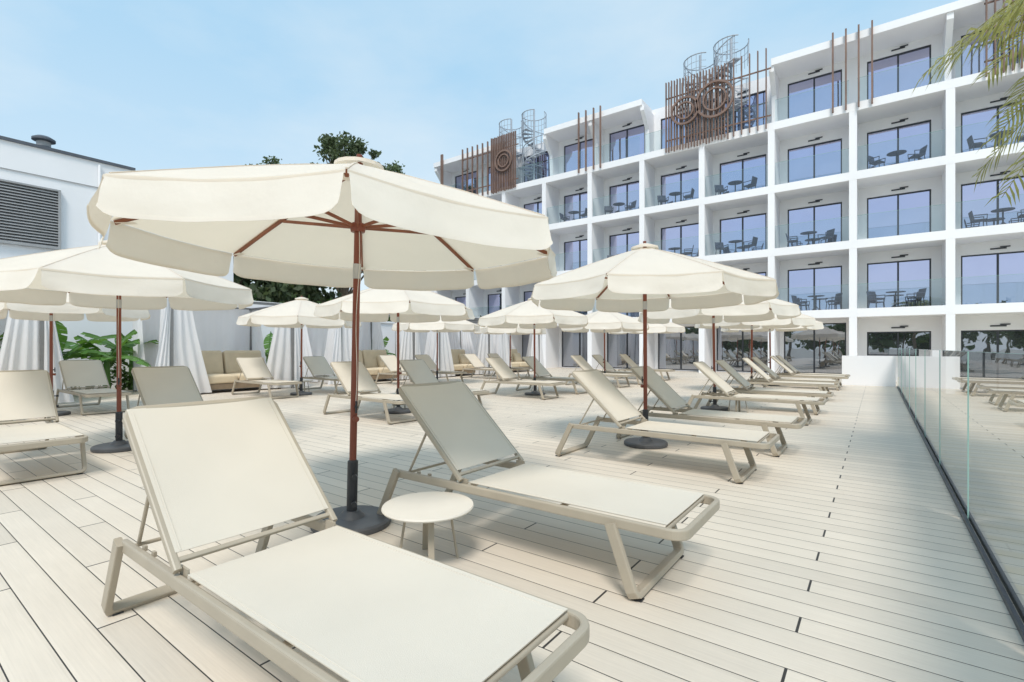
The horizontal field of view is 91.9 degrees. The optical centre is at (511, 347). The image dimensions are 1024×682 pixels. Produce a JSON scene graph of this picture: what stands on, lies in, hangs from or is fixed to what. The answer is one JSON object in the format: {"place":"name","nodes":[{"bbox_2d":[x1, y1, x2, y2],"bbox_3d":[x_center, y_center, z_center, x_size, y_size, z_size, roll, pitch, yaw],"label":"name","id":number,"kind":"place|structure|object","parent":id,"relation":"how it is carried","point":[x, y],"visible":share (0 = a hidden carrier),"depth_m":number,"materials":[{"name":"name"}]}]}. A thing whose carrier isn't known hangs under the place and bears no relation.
{"place":"outdoors","nodes":[
{"label":"outdoors","id":0,"kind":"place"},
{"bbox_2d":[237,293,481,321],"bbox_3d":[-7.073,-0.279,22.826,2.844,4.067,17.884,0,0,36],"label":"hedge","id":1,"kind":"object","parent":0,"point":[255,296],"depth_m":20.61,"materials":[{"name":"green plant"}]},
{"bbox_2d":[0,0,957,303],"label":"sky","id":2,"kind":"structure","parent":0,"point":[138,84],"materials":[{"name":"blue"}]},
{"bbox_2d":[912,0,1023,206],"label":"palm tree","id":3,"kind":"object","parent":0,"point":[1015,13],"visible":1,"depth_m":4.32,"materials":[{"name":"green plant"}]},
{"bbox_3d":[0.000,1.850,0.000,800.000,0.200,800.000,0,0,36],"label":"ground","id":4,"kind":"structure","parent":0,"visible":0},
{"bbox_2d":[0,135,232,281],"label":"walls","id":5,"kind":"structure","parent":4,"relation":"on","point":[78,229],"depth_m":15.14,"materials":[{"name":"paint"}]},
{"bbox_2d":[0,179,60,249],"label":"louvre grille","id":6,"kind":"object","parent":5,"relation":"attached to","point":[30,215],"visible":0.98,"depth_m":14.48,"materials":[{"name":"metal"}]},
{"bbox_2d":[31,135,55,147],"bbox_3d":[-14.385,-6.190,15.203,0.560,0.580,0.560,0,0,36],"label":"roof vent chimney","id":7,"kind":"object","parent":5,"relation":"on","point":[44,140],"visible":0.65,"depth_m":15.06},
{"bbox_2d":[0,165,100,241],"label":"downpipes","id":8,"kind":"object","parent":5,"relation":"attached to","point":[99,181],"visible":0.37,"depth_m":15.71,"materials":[{"name":"metal"}]},
{"bbox_2d":[245,155,288,284],"bbox_3d":[-16.171,-5.913,35.163,5.576,15.430,5.465,0,0,-4],"label":"eucalyptus tree","id":9,"kind":"object","parent":4,"relation":"on","point":[273,160],"visible":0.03,"depth_m":34.99,"materials":[{"name":"green plant"}]},
{"bbox_2d":[233,255,346,303],"bbox_3d":[-12.861,-2.575,26.120,7.564,8.679,7.379,0,0,13],"label":"eucalyptus tree","id":10,"kind":"object","parent":4,"relation":"on","point":[270,291],"visible":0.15,"depth_m":24.43,"materials":[{"name":"green plant"}]},
{"bbox_2d":[59,314,521,389],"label":"perimeter wall","id":11,"kind":"structure","parent":4,"relation":"on","point":[76,328],"depth_m":14.52,"materials":[{"name":"white paint"}]},
{"bbox_2d":[311,130,388,296],"bbox_3d":[-10.544,-5.959,31.785,6.151,15.474,6.296,0,0,36],"label":"eucalyptus tree","id":12,"kind":"object","parent":4,"relation":"on","point":[333,146],"visible":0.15,"depth_m":30.96,"materials":[{"name":"green plant"}]},
{"bbox_2d":[378,160,404,321],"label":"eucalyptus tree","id":13,"kind":"object","parent":4,"relation":"on","point":[395,167],"visible":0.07,"depth_m":42.59,"materials":[{"name":"green plant"}]},
{"bbox_2d":[433,0,1023,382],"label":"walls and slabs","id":14,"kind":"structure","parent":4,"relation":"on","point":[946,171],"depth_m":21.08,"materials":[{"name":"white paint"}]},
{"bbox_2d":[499,118,523,183],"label":"spiral staircase","id":15,"kind":"structure","parent":14,"relation":"on","point":[518,154],"depth_m":30.74,"materials":[{"name":"metal"}]},
{"bbox_2d":[521,109,546,179],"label":"spiral staircase","id":16,"kind":"structure","parent":14,"relation":"on","point":[534,156],"depth_m":29.73,"materials":[{"name":"metal"}]},
{"bbox_2d":[604,206,612,213],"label":"balcony chair","id":17,"kind":"object","parent":14,"relation":"on","point":[608,208],"visible":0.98,"depth_m":27.12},
{"bbox_2d":[625,200,636,210],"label":"balcony chair","id":18,"kind":"object","parent":14,"relation":"on","point":[632,205],"visible":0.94,"depth_m":26.16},
{"bbox_2d":[657,195,668,204],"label":"balcony chair","id":19,"kind":"object","parent":14,"relation":"on","point":[661,198],"visible":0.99,"depth_m":25.24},
{"bbox_2d":[683,188,694,200],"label":"balcony chair","id":20,"kind":"object","parent":14,"relation":"on","point":[691,195],"visible":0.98,"depth_m":24.26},
{"bbox_2d":[683,52,717,139],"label":"spiral staircase","id":21,"kind":"structure","parent":14,"relation":"on","point":[700,66],"depth_m":23.98,"materials":[{"name":"metal"}]},
{"bbox_2d":[714,185,727,194],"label":"balcony chair","id":22,"kind":"object","parent":14,"relation":"on","point":[719,188],"visible":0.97,"depth_m":23.48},
{"bbox_2d":[715,242,727,254],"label":"balcony chair","id":23,"kind":"object","parent":14,"relation":"on","point":[719,246],"visible":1,"depth_m":23.57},
{"bbox_2d":[713,34,748,133],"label":"spiral staircase","id":24,"kind":"structure","parent":14,"relation":"on","point":[737,103],"depth_m":22.97,"materials":[{"name":"metal"}]},
{"bbox_2d":[440,0,1022,195],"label":"vertical slat screen","id":25,"kind":"object","parent":14,"relation":"on","point":[503,162],"visible":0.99,"depth_m":23.38,"materials":[{"name":"wood"}]},
{"bbox_2d":[728,180,742,191],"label":"balcony table","id":26,"kind":"object","parent":14,"relation":"on","point":[736,182],"visible":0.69,"depth_m":23.00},
{"bbox_2d":[463,21,1010,327],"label":"ceiling lights","id":27,"kind":"object","parent":14,"relation":"attached to","point":[901,120],"visible":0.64,"depth_m":20.22},
{"bbox_2d":[455,35,1019,307],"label":"balcony glass railings","id":28,"kind":"object","parent":14,"relation":"on","point":[793,159],"visible":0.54,"depth_m":20.55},
{"bbox_2d":[455,20,1023,373],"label":"window frames","id":29,"kind":"structure","parent":14,"relation":"attached to","point":[898,127],"depth_m":21.82,"materials":[{"name":"metal"}]},
{"bbox_2d":[456,21,1023,316],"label":"window panes","id":30,"kind":"object","parent":29,"relation":"in","point":[982,289],"visible":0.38,"depth_m":21.38,"materials":[{"name":"glass"}]},
{"bbox_2d":[523,324,1023,372],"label":"ground floor panes","id":31,"kind":"object","parent":29,"relation":"attached to","point":[829,346],"visible":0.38,"depth_m":22.54,"materials":[{"name":"clear glass"}]},
{"bbox_2d":[743,176,757,189],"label":"balcony chair","id":32,"kind":"object","parent":14,"relation":"on","point":[753,183],"visible":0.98,"depth_m":22.60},
{"bbox_2d":[744,236,757,251],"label":"balcony chair","id":33,"kind":"object","parent":14,"relation":"on","point":[754,240],"visible":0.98,"depth_m":22.60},
{"bbox_2d":[786,234,797,246],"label":"balcony chair","id":34,"kind":"object","parent":14,"relation":"on","point":[792,241],"visible":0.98,"depth_m":21.75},
{"bbox_2d":[791,295,806,310],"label":"balcony chair","id":35,"kind":"object","parent":14,"relation":"on","point":[794,300],"visible":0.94,"depth_m":21.58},
{"bbox_2d":[800,231,816,244],"bbox_3d":[12.780,-4.603,21.327,0.634,0.667,0.634,0,0,36],"label":"balcony table","id":36,"kind":"object","parent":14,"relation":"on","point":[808,233],"visible":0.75,"depth_m":21.31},
{"bbox_2d":[807,295,824,309],"bbox_3d":[12.998,-1.863,21.167,0.634,0.667,0.634,0,0,36],"label":"balcony table","id":37,"kind":"object","parent":14,"relation":"on","point":[815,307],"visible":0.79,"depth_m":21.14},
{"bbox_2d":[818,228,834,243],"bbox_3d":[13.379,-4.648,21.063,0.459,0.738,0.467,0,0,-7],"label":"balcony chair","id":38,"kind":"object","parent":14,"relation":"on","point":[829,233],"visible":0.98,"depth_m":20.96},
{"bbox_2d":[825,293,841,309],"bbox_3d":[13.565,-1.908,20.857,0.459,0.738,0.467,0,0,2],"label":"balcony chair","id":39,"kind":"object","parent":14,"relation":"on","point":[838,296],"visible":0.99,"depth_m":20.80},
{"bbox_2d":[866,291,884,307],"bbox_3d":[14.662,-1.908,19.956,0.467,0.738,0.459,0,0,-12],"label":"balcony chair","id":40,"kind":"object","parent":14,"relation":"on","point":[871,295],"visible":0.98,"depth_m":20.06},
{"bbox_2d":[867,155,885,168],"bbox_3d":[14.649,-7.388,19.902,0.467,0.738,0.459,0,0,-27],"label":"balcony chair","id":41,"kind":"object","parent":14,"relation":"on","point":[871,160],"visible":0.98,"depth_m":19.90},
{"bbox_2d":[886,291,905,306],"bbox_3d":[15.168,-1.863,19.566,0.634,0.667,0.634,0,0,36],"label":"balcony table","id":42,"kind":"object","parent":14,"relation":"on","point":[895,303],"visible":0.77,"depth_m":19.55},
{"bbox_2d":[887,150,906,163],"bbox_3d":[15.189,-7.343,19.551,0.634,0.667,0.634,0,0,36],"label":"balcony table","id":43,"kind":"object","parent":14,"relation":"on","point":[896,153],"visible":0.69,"depth_m":19.53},
{"bbox_2d":[907,288,926,306],"bbox_3d":[15.720,-1.908,19.232,0.459,0.738,0.467,0,0,9],"label":"balcony chair","id":44,"kind":"object","parent":14,"relation":"on","point":[921,293],"visible":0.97,"depth_m":19.11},
{"bbox_2d":[908,145,926,161],"bbox_3d":[15.727,-7.388,19.197,0.459,0.738,0.467,0,0,11],"label":"balcony chair","id":45,"kind":"object","parent":14,"relation":"on","point":[920,154],"visible":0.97,"depth_m":19.08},
{"bbox_2d":[967,135,986,150],"bbox_3d":[17.076,-7.388,18.181,0.459,0.738,0.467,0,0,26],"label":"balcony chair","id":46,"kind":"object","parent":14,"relation":"on","point":[971,143],"visible":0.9,"depth_m":18.13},
{"bbox_2d":[968,211,987,227],"bbox_3d":[17.171,-4.648,18.244,0.458,0.738,0.467,0,0,31],"label":"balcony chair","id":47,"kind":"object","parent":14,"relation":"on","point":[971,217],"visible":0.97,"depth_m":18.18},
{"bbox_2d":[989,130,1013,144],"bbox_3d":[17.584,-7.343,17.785,0.634,0.667,0.634,0,0,36],"label":"balcony table","id":48,"kind":"object","parent":14,"relation":"on","point":[991,135],"visible":0.32,"depth_m":17.77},
{"bbox_2d":[991,207,1014,224],"bbox_3d":[17.617,-4.603,17.761,0.634,0.667,0.634,0,0,36],"label":"balcony table","id":49,"kind":"object","parent":14,"relation":"on","point":[1002,210],"visible":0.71,"depth_m":17.73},
{"bbox_3d":[-1.561,1.535,12.594,18.540,0.428,32.380,0,0,36],"label":"deck retaining wall","id":50,"kind":"object","parent":4,"relation":"on","visible":0},
{"bbox_2d":[0,367,1023,681],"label":"deck","id":51,"kind":"structure","parent":50,"relation":"on","point":[834,541],"depth_m":2.91,"materials":[{"name":"wood"}]},
{"bbox_2d":[0,310,73,402],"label":"cabana tent","id":52,"kind":"object","parent":51,"relation":"on","point":[24,344],"visible":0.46,"depth_m":10.03,"materials":[{"name":"fabric"}]},
{"bbox_2d":[0,370,87,485],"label":"sun lounger","id":53,"kind":"object","parent":51,"relation":"on","point":[26,394],"visible":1,"depth_m":5.23,"materials":[{"name":"fabric"}]},
{"bbox_2d":[0,332,115,362],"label":"banana plant","id":54,"kind":"object","parent":51,"relation":"on","point":[64,348],"visible":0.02,"depth_m":12.52,"materials":[{"name":"green plant"}]},
{"bbox_2d":[0,288,149,416],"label":"sun umbrella","id":55,"kind":"object","parent":51,"relation":"on","point":[67,311],"visible":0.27,"depth_m":8.75,"materials":[{"name":"fabric"}]},
{"bbox_2d":[55,321,121,359],"bbox_3d":[-10.800,0.165,12.196,2.671,2.069,2.449,0,0,36],"label":"banana plant","id":56,"kind":"object","parent":51,"relation":"on","point":[62,329],"visible":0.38,"depth_m":11.98,"materials":[{"name":"green plant"}]},
{"bbox_2d":[55,360,131,414],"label":"sun lounger","id":57,"kind":"object","parent":51,"relation":"on","point":[77,373],"visible":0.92,"depth_m":9.70,"materials":[{"name":"fabric"}]},
{"bbox_2d":[76,349,132,389],"bbox_3d":[-11.689,0.633,12.887,1.375,1.230,4.228,0,0,36],"label":"shrub","id":58,"kind":"object","parent":51,"relation":"on","point":[126,381],"visible":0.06,"depth_m":13.78,"materials":[{"name":"green plant"}]},
{"bbox_2d":[60,329,150,387],"bbox_3d":[-10.098,0.365,12.373,2.689,1.670,1.676,0,0,36],"label":"banana plant","id":59,"kind":"object","parent":51,"relation":"on","point":[107,359],"visible":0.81,"depth_m":12.38,"materials":[{"name":"green plant"}]},
{"bbox_2d":[81,332,158,389],"bbox_3d":[-10.572,0.237,14.057,2.128,1.925,1.856,0,0,18],"label":"banana plant","id":60,"kind":"object","parent":51,"relation":"on","point":[111,345],"visible":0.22,"depth_m":13.67,"materials":[{"name":"green plant"}]},
{"bbox_2d":[0,240,253,452],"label":"sun umbrella","id":61,"kind":"object","parent":51,"relation":"on","point":[94,276],"visible":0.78,"depth_m":5.24,"materials":[{"name":"fabric"}]},
{"bbox_2d":[124,366,202,438],"bbox_3d":[-4.038,0.730,6.148,2.119,0.946,0.706,0,0,36],"label":"sun lounger","id":62,"kind":"object","parent":51,"relation":"on","point":[155,385],"visible":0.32,"depth_m":6.49,"materials":[{"name":"fabric"}]},
{"bbox_2d":[133,296,309,392],"bbox_3d":[-8.320,-0.091,13.961,2.657,2.580,4.100,0,0,36],"label":"cabana tent","id":63,"kind":"object","parent":51,"relation":"on","point":[184,337],"visible":0.55,"depth_m":14.05,"materials":[{"name":"fabric"}]},
{"bbox_2d":[201,350,280,389],"bbox_3d":[-7.851,0.645,13.740,1.196,1.107,2.358,0,0,36],"label":"daybed sofa","id":64,"kind":"object","parent":51,"relation":"on","point":[223,369],"visible":0.34,"depth_m":13.69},
{"bbox_2d":[231,357,301,398],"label":"sun lounger","id":65,"kind":"object","parent":51,"relation":"on","point":[255,368],"visible":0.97,"depth_m":12.34,"materials":[{"name":"fabric"}]},
{"bbox_2d":[263,331,272,361],"bbox_3d":[-8.509,0.313,17.234,1.439,1.774,2.352,0,0,3],"label":"banana plant","id":66,"kind":"object","parent":51,"relation":"on","point":[267,339],"visible":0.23,"depth_m":17.43,"materials":[{"name":"green plant"}]},
{"bbox_2d":[236,296,361,395],"bbox_3d":[-5.310,-0.047,12.489,2.673,2.498,2.702,0,0,2],"label":"sun umbrella","id":67,"kind":"object","parent":51,"relation":"on","point":[298,312],"visible":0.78,"depth_m":11.67,"materials":[{"name":"fabric"}]},
{"bbox_2d":[87,154,556,534],"bbox_3d":[-1.044,-0.045,3.333,2.679,2.501,2.699,0,0,7],"label":"sun umbrella","id":68,"kind":"object","parent":51,"relation":"on","point":[358,214],"visible":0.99,"depth_m":3.21,"materials":[{"name":"fabric"}]},
{"bbox_2d":[298,356,358,393],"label":"sun lounger","id":69,"kind":"object","parent":51,"relation":"on","point":[319,367],"visible":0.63,"depth_m":13.84,"materials":[{"name":"fabric"}]},
{"bbox_2d":[101,396,589,681],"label":"sun lounger","id":70,"kind":"object","parent":51,"relation":"on","point":[348,605],"visible":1,"depth_m":1.78,"materials":[{"name":"fabric"}]},
{"bbox_2d":[300,314,420,384],"bbox_3d":[-5.532,-0.091,17.745,2.653,2.580,4.100,0,0,36],"label":"cabana tent","id":71,"kind":"object","parent":51,"relation":"on","point":[330,345],"visible":0.3,"depth_m":17.79,"materials":[{"name":"fabric"}]},
{"bbox_2d":[323,361,415,424],"bbox_3d":[-2.335,0.730,8.440,2.119,0.946,0.706,0,0,38],"label":"sun lounger","id":72,"kind":"object","parent":51,"relation":"on","point":[342,372],"visible":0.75,"depth_m":8.66,"materials":[{"name":"fabric"}]},
{"bbox_2d":[359,350,404,379],"bbox_3d":[-5.062,0.645,17.523,1.196,1.107,2.358,0,0,36],"label":"daybed sofa","id":73,"kind":"object","parent":51,"relation":"on","point":[372,362],"visible":0.32,"depth_m":17.77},
{"bbox_2d":[383,336,395,355],"bbox_3d":[-5.876,0.376,20.815,2.030,1.648,1.446,0,0,-10],"label":"banana plant","id":74,"kind":"object","parent":51,"relation":"on","point":[385,339],"visible":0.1,"depth_m":20.68,"materials":[{"name":"green plant"}]},
{"bbox_2d":[314,288,474,413],"bbox_3d":[-2.099,-0.048,9.132,2.679,2.497,2.699,0,0,-43],"label":"sun umbrella","id":75,"kind":"object","parent":51,"relation":"on","point":[398,306],"visible":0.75,"depth_m":8.39,"materials":[{"name":"fabric"}]},
{"bbox_2d":[375,355,435,383],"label":"sun lounger","id":76,"kind":"object","parent":51,"relation":"on","point":[390,362],"visible":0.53,"depth_m":15.99,"materials":[{"name":"fabric"}]},
{"bbox_2d":[381,491,473,559],"bbox_3d":[-0.471,1.042,2.782,0.512,0.316,0.512,0,0,19],"label":"side table","id":77,"kind":"object","parent":51,"relation":"on","point":[428,510],"visible":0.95,"depth_m":2.73,"materials":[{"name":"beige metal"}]},
{"bbox_2d":[392,315,479,379],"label":"sun umbrella","id":78,"kind":"object","parent":51,"relation":"on","point":[440,325],"visible":0.52,"depth_m":15.33,"materials":[{"name":"fabric"}]},
{"bbox_2d":[410,354,466,381],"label":"sun lounger","id":79,"kind":"object","parent":51,"relation":"on","point":[429,361],"visible":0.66,"depth_m":17.11,"materials":[{"name":"fabric"}]},
{"bbox_2d":[392,359,488,405],"bbox_3d":[-1.431,0.730,9.784,2.119,0.946,0.706,0,0,38],"label":"sun lounger","id":80,"kind":"object","parent":51,"relation":"on","point":[418,371],"visible":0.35,"depth_m":10.11,"materials":[{"name":"fabric"}]},
{"bbox_2d":[395,317,494,377],"bbox_3d":[-2.920,-0.091,21.286,2.657,2.580,4.100,0,0,36],"label":"cabana tent","id":81,"kind":"object","parent":51,"relation":"on","point":[448,342],"visible":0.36,"depth_m":20.68,"materials":[{"name":"fabric"}]},
{"bbox_2d":[451,349,482,374],"bbox_3d":[-2.451,0.645,21.064,1.196,1.107,2.357,0,0,36],"label":"daybed sofa","id":82,"kind":"object","parent":51,"relation":"on","point":[460,361],"visible":0.37,"depth_m":21.51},
{"bbox_2d":[460,354,512,379],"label":"sun lounger","id":83,"kind":"object","parent":51,"relation":"on","point":[475,361],"visible":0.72,"depth_m":19.23,"materials":[{"name":"fabric"}]},
{"bbox_2d":[460,321,543,370],"bbox_3d":[-0.548,-0.091,24.506,2.653,2.580,4.100,0,0,36],"label":"cabana tent","id":84,"kind":"object","parent":51,"relation":"on","point":[468,343],"visible":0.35,"depth_m":23.87,"materials":[{"name":"fabric"}]},
{"bbox_2d":[483,353,530,377],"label":"sun lounger","id":85,"kind":"object","parent":51,"relation":"on","point":[490,355],"visible":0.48,"depth_m":20.12,"materials":[{"name":"fabric"}]},
{"bbox_2d":[474,324,545,377],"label":"sun umbrella","id":86,"kind":"object","parent":51,"relation":"on","point":[518,330],"visible":0.35,"depth_m":18.51,"materials":[{"name":"fabric"}]},
{"bbox_2d":[509,349,529,370],"bbox_3d":[-0.078,0.645,24.284,1.196,1.107,2.357,0,0,36],"label":"daybed sofa","id":87,"kind":"object","parent":51,"relation":"on","point":[517,360],"visible":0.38,"depth_m":24.80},
{"bbox_2d":[480,357,564,399],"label":"sun lounger","id":88,"kind":"object","parent":51,"relation":"on","point":[500,367],"visible":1,"depth_m":12.12,"materials":[{"name":"fabric"}]},
{"bbox_2d":[477,298,587,395],"bbox_3d":[0.556,-0.047,12.519,2.691,2.497,2.679,0,0,7],"label":"sun umbrella","id":89,"kind":"object","parent":51,"relation":"on","point":[528,314],"visible":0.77,"depth_m":11.71,"materials":[{"name":"fabric"}]},
{"bbox_2d":[377,381,719,601],"bbox_3d":[0.112,0.730,3.085,2.119,0.946,0.706,0,0,36],"label":"sun lounger","id":90,"kind":"object","parent":51,"relation":"on","point":[459,425],"visible":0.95,"depth_m":2.97,"materials":[{"name":"fabric"}]},
{"bbox_2d":[516,356,586,393],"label":"sun lounger","id":91,"kind":"object","parent":51,"relation":"on","point":[540,367],"visible":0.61,"depth_m":13.50,"materials":[{"name":"fabric"}]},
{"bbox_2d":[565,355,635,387],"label":"sun lounger","id":92,"kind":"object","parent":51,"relation":"on","point":[581,362],"visible":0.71,"depth_m":15.50,"materials":[{"name":"fabric"}]},
{"bbox_2d":[561,311,648,383],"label":"sun umbrella","id":93,"kind":"object","parent":51,"relation":"on","point":[602,322],"visible":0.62,"depth_m":14.99,"materials":[{"name":"fabric"}]},
{"bbox_2d":[592,355,642,384],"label":"sun lounger","id":94,"kind":"object","parent":51,"relation":"on","point":[600,361],"visible":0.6,"depth_m":16.70,"materials":[{"name":"fabric"}]},
{"bbox_2d":[614,354,674,380],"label":"sun lounger","id":95,"kind":"object","parent":51,"relation":"on","point":[629,360],"visible":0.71,"depth_m":18.49,"materials":[{"name":"fabric"}]},
{"bbox_2d":[608,317,684,333],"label":"sun umbrella","id":96,"kind":"object","parent":51,"relation":"on","point":[670,327],"visible":0.3,"depth_m":17.57,"materials":[{"name":"fabric"}]},
{"bbox_2d":[531,241,778,448],"bbox_3d":[1.611,-0.048,6.059,2.691,2.497,2.679,0,0,-38],"label":"sun umbrella","id":97,"kind":"object","parent":51,"relation":"on","point":[653,277],"visible":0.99,"depth_m":5.41,"materials":[{"name":"fabric"}]},
{"bbox_2d":[555,369,779,483],"bbox_3d":[1.521,0.730,5.092,2.119,0.946,0.706,0,0,36],"label":"sun lounger","id":98,"kind":"object","parent":51,"relation":"on","point":[609,398],"visible":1,"depth_m":5.08,"materials":[{"name":"fabric"}]},
{"bbox_2d":[616,366,806,456],"bbox_3d":[2.414,0.730,6.154,2.119,0.946,0.706,0,0,36],"label":"sun lounger","id":99,"kind":"object","parent":51,"relation":"on","point":[665,393],"visible":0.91,"depth_m":6.07,"materials":[{"name":"fabric"}]},
{"bbox_2d":[638,293,800,410],"bbox_3d":[3.872,-0.047,9.507,2.702,2.499,2.672,0,0,7],"label":"sun umbrella","id":100,"kind":"object","parent":51,"relation":"on","point":[763,310],"visible":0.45,"depth_m":8.91,"materials":[{"name":"fabric"}]},
{"bbox_2d":[725,396,749,412],"bbox_3d":[4.136,1.042,9.064,0.512,0.316,0.512,0,0,-21],"label":"side table","id":101,"kind":"object","parent":51,"relation":"on","point":[738,404],"visible":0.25,"depth_m":8.97,"materials":[{"name":"beige metal"}]},
{"bbox_2d":[682,361,826,425],"bbox_3d":[4.015,0.730,8.312,2.119,0.946,0.706,0,0,35],"label":"sun lounger","id":102,"kind":"object","parent":51,"relation":"on","point":[716,379],"visible":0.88,"depth_m":8.28,"materials":[{"name":"fabric"}]},
{"bbox_2d":[695,314,815,393],"bbox_3d":[6.292,-0.048,12.992,2.679,2.497,2.699,0,0,-32],"label":"sun umbrella","id":103,"kind":"object","parent":51,"relation":"on","point":[802,320],"visible":0.31,"depth_m":12.26,"materials":[{"name":"fabric"}]},
{"bbox_2d":[706,360,833,414],"bbox_3d":[4.891,0.730,9.487,2.119,0.946,0.706,0,0,35],"label":"sun lounger","id":104,"kind":"object","parent":51,"relation":"on","point":[734,374],"visible":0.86,"depth_m":9.42,"materials":[{"name":"fabric"}]},
{"bbox_2d":[721,320,823,385],"bbox_3d":[8.121,-0.047,15.603,2.679,2.498,2.691,0,0,11],"label":"sun umbrella","id":105,"kind":"object","parent":51,"relation":"on","point":[818,325],"visible":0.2,"depth_m":15.60,"materials":[{"name":"fabric"}]},
{"bbox_2d":[738,358,838,399],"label":"sun lounger","id":106,"kind":"object","parent":51,"relation":"on","point":[764,375],"visible":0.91,"depth_m":11.56,"materials":[{"name":"fabric"}]},
{"bbox_2d":[747,357,840,391],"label":"sun lounger","id":107,"kind":"object","parent":51,"relation":"on","point":[766,368],"visible":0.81,"depth_m":12.73,"materials":[{"name":"fabric"}]},
{"bbox_2d":[763,356,848,389],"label":"sun lounger","id":108,"kind":"object","parent":51,"relation":"on","point":[788,370],"visible":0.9,"depth_m":14.42,"materials":[{"name":"fabric"}]},
{"bbox_2d":[776,355,849,386],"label":"sun lounger","id":109,"kind":"object","parent":51,"relation":"on","point":[786,363],"visible":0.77,"depth_m":15.46,"materials":[{"name":"fabric"}]},
{"bbox_2d":[842,356,895,386],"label":"end parapet wall","id":110,"kind":"structure","parent":51,"relation":"on","point":[871,370],"depth_m":15.39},
{"bbox_2d":[897,348,1023,641],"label":"glass railing","id":111,"kind":"object","parent":51,"relation":"on","point":[966,408],"visible":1,"depth_m":2.95,"materials":[{"name":"glass"}]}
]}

